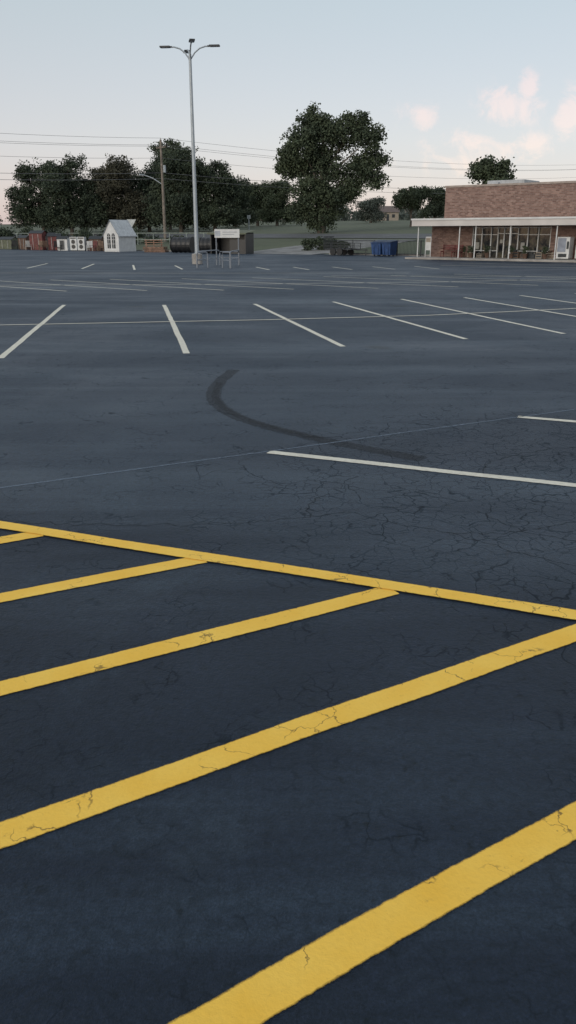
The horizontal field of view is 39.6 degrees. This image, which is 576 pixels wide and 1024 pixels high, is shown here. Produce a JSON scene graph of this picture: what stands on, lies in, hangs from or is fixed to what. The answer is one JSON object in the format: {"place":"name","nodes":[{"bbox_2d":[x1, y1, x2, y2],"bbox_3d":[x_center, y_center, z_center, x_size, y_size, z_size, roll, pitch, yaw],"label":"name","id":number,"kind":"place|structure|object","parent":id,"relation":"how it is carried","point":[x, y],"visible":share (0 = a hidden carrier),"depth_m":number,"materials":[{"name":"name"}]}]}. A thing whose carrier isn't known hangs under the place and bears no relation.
{"place":"outdoors","nodes":[
{"label":"outdoors","id":0,"kind":"place"},
{"bbox_2d":[56,236,69,250],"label":"dog house","id":1,"kind":"structure","parent":0,"point":[63,242],"depth_m":95.58,"materials":[{"name":"white paint"}]},
{"bbox_2d":[0,220,431,254],"bbox_3d":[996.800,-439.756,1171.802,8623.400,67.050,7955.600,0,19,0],"label":"ground","id":2,"kind":"structure","parent":0,"point":[367,227],"depth_m":123.98,"materials":[{"name":"green plant"}]},
{"bbox_2d":[3,157,73,232],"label":"maple tree","id":3,"kind":"object","parent":2,"relation":"on","point":[22,194],"visible":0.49,"depth_m":138.58,"materials":[{"name":"green plant"}]},
{"bbox_2d":[31,152,108,234],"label":"maple tree","id":4,"kind":"object","parent":2,"relation":"on","point":[60,185],"visible":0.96,"depth_m":134.85,"materials":[{"name":"green plant"}]},
{"bbox_2d":[0,226,145,237],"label":"shrub","id":5,"kind":"object","parent":2,"relation":"on","point":[5,233],"visible":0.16,"depth_m":120.31,"materials":[{"name":"green plant"}]},
{"bbox_2d":[11,233,203,244],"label":"pipe rail fence","id":6,"kind":"object","parent":2,"relation":"on","point":[137,239],"visible":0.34,"depth_m":103.89,"materials":[{"name":"grey metal"}]},
{"bbox_2d":[77,153,150,230],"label":"maple tree","id":7,"kind":"object","parent":2,"relation":"on","point":[128,205],"visible":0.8,"depth_m":135.89,"materials":[{"name":"green plant"}]},
{"bbox_2d":[61,229,183,243],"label":"shrub","id":8,"kind":"object","parent":2,"relation":"on","point":[86,234],"visible":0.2,"depth_m":105.49,"materials":[{"name":"green plant"}]},
{"bbox_2d":[127,219,135,225],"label":"yield sign","id":9,"kind":"object","parent":2,"relation":"on","point":[131,221],"visible":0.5,"depth_m":105.75,"materials":[{"name":"metal"}]},
{"bbox_2d":[121,162,176,231],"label":"maple tree","id":10,"kind":"object","parent":2,"relation":"on","point":[142,182],"visible":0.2,"depth_m":140.69,"materials":[{"name":"green plant"}]},
{"bbox_2d":[139,138,166,241],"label":"utility pole","id":11,"kind":"object","parent":2,"relation":"on","point":[163,168],"visible":0.97,"depth_m":106.39,"materials":[{"name":"brown wood"}]},
{"bbox_2d":[0,133,573,193],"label":"overhead wires","id":12,"kind":"object","parent":11,"relation":"attached to","point":[205,162],"visible":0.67,"depth_m":107.79,"materials":[{"name":"black metal"}]},
{"bbox_2d":[147,137,182,229],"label":"locust tree","id":13,"kind":"object","parent":2,"relation":"on","point":[167,142],"visible":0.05,"depth_m":149.37,"materials":[{"name":"green plant"}]},
{"bbox_2d":[140,142,220,232],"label":"oak tree","id":14,"kind":"object","parent":2,"relation":"on","point":[179,206],"visible":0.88,"depth_m":130.59,"materials":[{"name":"green plant"}]},
{"bbox_2d":[185,159,243,230],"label":"oak tree","id":15,"kind":"object","parent":2,"relation":"on","point":[221,192],"visible":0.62,"depth_m":132.29,"materials":[{"name":"green plant"}]},
{"bbox_2d":[219,174,260,225],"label":"oak tree","id":16,"kind":"object","parent":2,"relation":"on","point":[242,201],"visible":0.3,"depth_m":160.07,"materials":[{"name":"green plant"}]},
{"bbox_2d":[244,180,269,225],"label":"ash tree","id":17,"kind":"object","parent":2,"relation":"on","point":[256,201],"visible":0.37,"depth_m":175.25,"materials":[{"name":"green plant"}]},
{"bbox_2d":[85,200,443,224],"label":"distant tree line","id":18,"kind":"object","parent":2,"relation":"on","point":[404,214],"visible":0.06,"depth_m":312.73,"materials":[{"name":"green plant"}]},
{"bbox_2d":[256,179,295,225],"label":"ash tree","id":19,"kind":"object","parent":2,"relation":"on","point":[276,202],"visible":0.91,"depth_m":172.47,"materials":[{"name":"green plant"}]},
{"bbox_2d":[0,249,575,1023],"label":"parking lot","id":20,"kind":"structure","parent":2,"relation":"on","point":[118,407],"depth_m":3.94,"materials":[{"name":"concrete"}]},
{"bbox_2d":[0,237,18,248],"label":"storage shed","id":21,"kind":"structure","parent":20,"relation":"on","point":[5,242],"depth_m":103.93,"materials":[{"name":"metal"}]},
{"bbox_2d":[11,240,17,249],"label":"lawn chair","id":22,"kind":"object","parent":20,"relation":"on","point":[13,245],"visible":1,"depth_m":102.18,"materials":[{"name":"black plastic"}]},
{"bbox_2d":[17,235,29,249],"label":"storage shed","id":23,"kind":"structure","parent":20,"relation":"on","point":[22,239],"depth_m":101.89,"materials":[{"name":"wood"}]},
{"bbox_2d":[28,230,46,249],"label":"storage shed","id":24,"kind":"structure","parent":20,"relation":"on","point":[36,237],"depth_m":99.60,"materials":[{"name":"red paint"}]},
{"bbox_2d":[42,241,48,249],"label":"lawn chair","id":25,"kind":"object","parent":20,"relation":"on","point":[45,244],"visible":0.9,"depth_m":97.63,"materials":[{"name":"grey plastic"}]},
{"bbox_2d":[47,233,61,249],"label":"storage shed","id":26,"kind":"structure","parent":20,"relation":"on","point":[52,238],"depth_m":97.35,"materials":[{"name":"red paint"}]},
{"bbox_2d":[69,237,78,250],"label":"stacked washer dryer","id":27,"kind":"object","parent":20,"relation":"on","point":[73,244],"visible":0.94,"depth_m":94.85,"materials":[{"name":"white paint"}]},
{"bbox_2d":[77,237,86,250],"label":"stacked washer dryer","id":28,"kind":"object","parent":20,"relation":"on","point":[82,242],"visible":1,"depth_m":94.12,"materials":[{"name":"white paint"}]},
{"bbox_2d":[86,241,92,249],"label":"lawn chair","id":29,"kind":"object","parent":20,"relation":"on","point":[87,245],"visible":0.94,"depth_m":93.24,"materials":[{"name":"white paint"}]},
{"bbox_2d":[89,241,97,250],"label":"lawn chair","id":30,"kind":"object","parent":20,"relation":"on","point":[94,243],"visible":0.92,"depth_m":92.45,"materials":[{"name":"red paint"}]},
{"bbox_2d":[88,236,104,250],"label":"storage shed","id":31,"kind":"structure","parent":20,"relation":"on","point":[95,238],"depth_m":94.18,"materials":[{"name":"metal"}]},
{"bbox_2d":[96,241,103,250],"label":"lawn chair","id":32,"kind":"object","parent":20,"relation":"on","point":[99,242],"visible":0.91,"depth_m":92.24,"materials":[{"name":"brown wood"}]},
{"bbox_2d":[102,220,136,251],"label":"garden shed","id":33,"kind":"structure","parent":20,"relation":"on","point":[119,235],"depth_m":89.42,"materials":[{"name":"white paint"}]},
{"bbox_2d":[107,233,115,247],"label":"arched windows","id":34,"kind":"structure","parent":33,"relation":"in","point":[108,241],"depth_m":89.23,"materials":[{"name":"metal"}]},
{"bbox_2d":[143,239,168,251],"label":"wood pallet stack","id":35,"kind":"object","parent":20,"relation":"on","point":[156,249],"visible":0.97,"depth_m":86.92,"materials":[{"name":"brown wood"}]},
{"bbox_2d":[170,237,194,252],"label":"black culvert pipe","id":36,"kind":"object","parent":20,"relation":"on","point":[182,244],"visible":0.94,"depth_m":84.00,"materials":[{"name":"plastic"}]},
{"bbox_2d":[159,39,219,263],"bbox_3d":[-5.906,-22.028,49.955,3.154,12.500,2.416,17,25,39],"label":"street lamp","id":37,"kind":"object","parent":20,"relation":"on","point":[196,239],"visible":0.99,"depth_m":49.66,"materials":[{"name":"metal"}]},
{"bbox_2d":[199,237,219,252],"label":"black culvert pipe","id":38,"kind":"object","parent":20,"relation":"on","point":[204,243],"visible":0.62,"depth_m":80.98,"materials":[{"name":"plastic"}]},
{"bbox_2d":[196,229,239,267],"bbox_3d":[-3.926,-15.664,47.396,2.022,2.150,5.336,2,19,6],"label":"cart corral","id":39,"kind":"object","parent":20,"relation":"on","point":[226,233],"visible":0.94,"depth_m":49.52,"materials":[{"name":"metal"}]},
{"bbox_2d":[207,230,253,253],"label":"storage shelter","id":40,"kind":"object","parent":20,"relation":"on","point":[246,242],"visible":0.73,"depth_m":79.61,"materials":[{"name":"black plastic"}]},
{"bbox_2d":[87,249,429,255],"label":"kerb","id":41,"kind":"structure","parent":20,"relation":"on","point":[336,254],"depth_m":73.52,"materials":[{"name":"concrete"}]},
{"bbox_2d":[0,532,575,1023],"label":"yellow hatch marking","id":42,"kind":"object","parent":20,"relation":"on","point":[286,982],"visible":1,"depth_m":2.64,"materials":[{"name":"paint"}]},
{"bbox_2d":[0,521,575,619],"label":"yellow boundary line","id":43,"kind":"object","parent":20,"relation":"on","point":[443,593],"visible":1,"depth_m":4.50,"materials":[{"name":"paint"}]},
{"bbox_2d":[10,308,575,324],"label":"white centre line","id":44,"kind":"object","parent":20,"relation":"on","point":[279,319],"visible":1,"depth_m":17.89,"materials":[{"name":"paint"}]},
{"bbox_2d":[13,447,573,559],"bbox_3d":[0.632,0.038,5.380,6.060,0.001,2.281,-7,20,-20],"label":"pavement crack","id":45,"kind":"object","parent":20,"relation":"on","point":[355,512],"visible":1,"depth_m":5.27,"materials":[{"name":"black asphalt"}]},
{"bbox_2d":[29,263,559,269],"bbox_3d":[0.184,-14.222,46.507,39.702,0.001,14.916,0,19,0],"label":"white stall line","id":46,"kind":"object","parent":20,"relation":"on","point":[267,269],"visible":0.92,"depth_m":46.31,"materials":[{"name":"paint"}]},
{"bbox_2d":[324,236,366,255],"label":"utility trailer","id":47,"kind":"object","parent":20,"relation":"on","point":[342,251],"visible":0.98,"depth_m":73.66,"materials":[{"name":"metal"}]},
{"bbox_2d":[332,240,423,255],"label":"metal picket fence","id":48,"kind":"object","parent":20,"relation":"on","point":[408,254],"visible":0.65,"depth_m":71.71,"materials":[{"name":"black metal"}]},
{"bbox_2d":[370,240,385,255],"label":"waste dumpster","id":49,"kind":"object","parent":20,"relation":"on","point":[376,246],"visible":0.83,"depth_m":70.32,"materials":[{"name":"blue metal"}]},
{"bbox_2d":[381,240,397,255],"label":"waste dumpster","id":50,"kind":"object","parent":20,"relation":"on","point":[389,247],"visible":0.99,"depth_m":69.79,"materials":[{"name":"blue metal"}]},
{"bbox_2d":[267,416,575,486],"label":"white stall line","id":51,"kind":"object","parent":20,"relation":"on","point":[429,469],"visible":1,"depth_m":6.53,"materials":[{"name":"paint"}]},
{"bbox_2d":[405,179,575,262],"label":"brick store","id":52,"kind":"structure","parent":20,"relation":"on","point":[498,216],"depth_m":59.26,"materials":[{"name":"brick"}]},
{"bbox_2d":[425,237,431,256],"bbox_3d":[10.983,-20.779,62.687,0.500,1.500,0.060,15,24,36],"label":"notice board","id":53,"kind":"object","parent":52,"relation":"on","point":[428,243],"visible":1,"depth_m":62.61,"materials":[{"name":"white paint"}]},
{"bbox_2d":[440,245,457,256],"bbox_3d":[12.508,-20.292,62.166,1.300,0.920,0.520,15,24,36],"label":"bench","id":54,"kind":"object","parent":52,"relation":"on","point":[446,248],"visible":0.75,"depth_m":62.38,"materials":[{"name":"red paint"}]},
{"bbox_2d":[451,245,463,257],"bbox_3d":[12.917,-19.934,61.134,0.800,0.920,0.520,15,24,36],"label":"bench","id":55,"kind":"object","parent":52,"relation":"on","point":[460,248],"visible":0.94,"depth_m":61.13,"materials":[{"name":"red paint"}]},
{"bbox_2d":[459,246,466,256],"bbox_3d":[13.382,-19.979,61.206,0.621,0.958,0.495,0,19,0],"label":"potted plant","id":56,"kind":"object","parent":52,"relation":"on","point":[464,251],"visible":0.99,"depth_m":61.15,"materials":[{"name":"green plant"}]},
{"bbox_2d":[467,245,473,257],"bbox_3d":[13.816,-19.717,60.510,0.542,0.919,0.443,0,19,0],"label":"potted plant","id":57,"kind":"object","parent":52,"relation":"on","point":[471,248],"visible":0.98,"depth_m":60.46,"materials":[{"name":"green plant"}]},
{"bbox_2d":[476,251,483,257],"bbox_3d":[14.626,-19.621,60.965,0.416,0.439,0.400,15,24,36],"label":"display crate","id":58,"kind":"object","parent":52,"relation":"on","point":[479,254],"visible":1,"depth_m":60.88,"materials":[{"name":"beige wood"}]},
{"bbox_2d":[484,245,490,257],"bbox_3d":[14.952,-19.546,60.009,0.485,0.924,0.583,-14,24,-35],"label":"potted plant","id":59,"kind":"object","parent":52,"relation":"on","point":[488,248],"visible":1,"depth_m":59.96,"materials":[{"name":"green plant"}]},
{"bbox_2d":[507,245,514,257],"bbox_3d":[16.326,-19.080,58.627,0.614,0.949,0.512,0,19,0],"label":"potted plant","id":60,"kind":"object","parent":52,"relation":"on","point":[510,251],"visible":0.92,"depth_m":58.53,"materials":[{"name":"green plant"}]},
{"bbox_2d":[511,250,520,257],"bbox_3d":[16.854,-19.115,59.261,0.584,0.600,0.400,15,24,36],"label":"display crate","id":61,"kind":"object","parent":52,"relation":"on","point":[516,254],"visible":0.73,"depth_m":59.10,"materials":[{"name":"brown wood"}]},
{"bbox_2d":[522,245,529,258],"bbox_3d":[17.324,-18.964,58.307,0.648,0.940,0.478,0,19,0],"label":"potted plant","id":62,"kind":"object","parent":52,"relation":"on","point":[525,248],"visible":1,"depth_m":58.23,"materials":[{"name":"green plant"}]},
{"bbox_2d":[527,252,535,258],"bbox_3d":[17.832,-18.791,58.549,0.623,0.454,0.400,15,24,36],"label":"display crate","id":63,"kind":"object","parent":52,"relation":"on","point":[531,255],"visible":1,"depth_m":58.40,"materials":[{"name":"wood"}]},
{"bbox_2d":[535,250,543,258],"bbox_3d":[18.301,-18.738,58.172,0.446,0.600,0.400,15,24,36],"label":"display crate","id":64,"kind":"object","parent":52,"relation":"on","point":[538,254],"visible":0.81,"depth_m":58.04,"materials":[{"name":"beige"}]},
{"bbox_2d":[541,246,549,258],"bbox_3d":[18.398,-18.532,57.119,0.615,0.901,0.472,0,19,0],"label":"potted plant","id":65,"kind":"object","parent":52,"relation":"on","point":[544,255],"visible":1,"depth_m":57.07,"materials":[{"name":"green plant"}]},
{"bbox_2d":[546,251,553,258],"bbox_3d":[18.927,-18.554,57.708,0.576,0.557,0.400,15,24,36],"label":"display crate","id":66,"kind":"object","parent":52,"relation":"on","point":[550,253],"visible":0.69,"depth_m":57.57,"materials":[{"name":"beige wood"}]},
{"bbox_2d":[556,237,573,258],"bbox_3d":[19.549,-18.625,56.472,0.900,1.500,0.815,15,24,36],"label":"vending machine","id":67,"kind":"object","parent":52,"relation":"on","point":[564,249],"visible":0.97,"depth_m":56.17,"materials":[{"name":"white paint"}]},
{"bbox_2d":[300,236,349,250],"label":"shrub","id":68,"kind":"object","parent":2,"relation":"on","point":[309,244],"visible":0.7,"depth_m":82.23,"materials":[{"name":"green plant"}]},
{"bbox_2d":[273,101,392,232],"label":"cottonwood tree","id":69,"kind":"object","parent":2,"relation":"on","point":[320,198],"visible":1,"depth_m":109.58,"materials":[{"name":"green plant"}]},
{"bbox_2d":[355,196,387,222],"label":"ash tree","id":70,"kind":"object","parent":2,"relation":"on","point":[371,211],"visible":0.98,"depth_m":193.71,"materials":[{"name":"green plant"}]},
{"bbox_2d":[391,185,432,226],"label":"linden tree","id":71,"kind":"object","parent":2,"relation":"on","point":[411,198],"visible":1,"depth_m":129.49,"materials":[{"name":"green plant"}]},
{"bbox_2d":[416,185,445,218],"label":"elm tree","id":72,"kind":"object","parent":2,"relation":"on","point":[434,207],"visible":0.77,"depth_m":148.18,"materials":[{"name":"green plant"}]},
{"bbox_2d":[465,154,516,184],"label":"elm tree","id":73,"kind":"object","parent":2,"relation":"on","point":[484,170],"visible":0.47,"depth_m":102.51,"materials":[{"name":"green plant"}]},
{"bbox_2d":[14,234,431,237],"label":"road","id":74,"kind":"structure","parent":0,"point":[334,235],"depth_m":105.22,"materials":[{"name":"grey asphalt"}]},
{"bbox_2d":[0,0,575,223],"label":"sky","id":75,"kind":"structure","parent":0,"point":[457,83],"materials":[{"name":"blue"}]},
{"bbox_2d":[252,239,412,254],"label":"driveway apron","id":76,"kind":"object","parent":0,"point":[292,250],"visible":0.53,"depth_m":83.67,"materials":[{"name":"concrete"}]},
{"bbox_2d":[366,206,399,220],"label":"distant house","id":77,"kind":"structure","parent":0,"point":[392,213],"depth_m":278.83,"materials":[{"name":"beige"}]}
]}

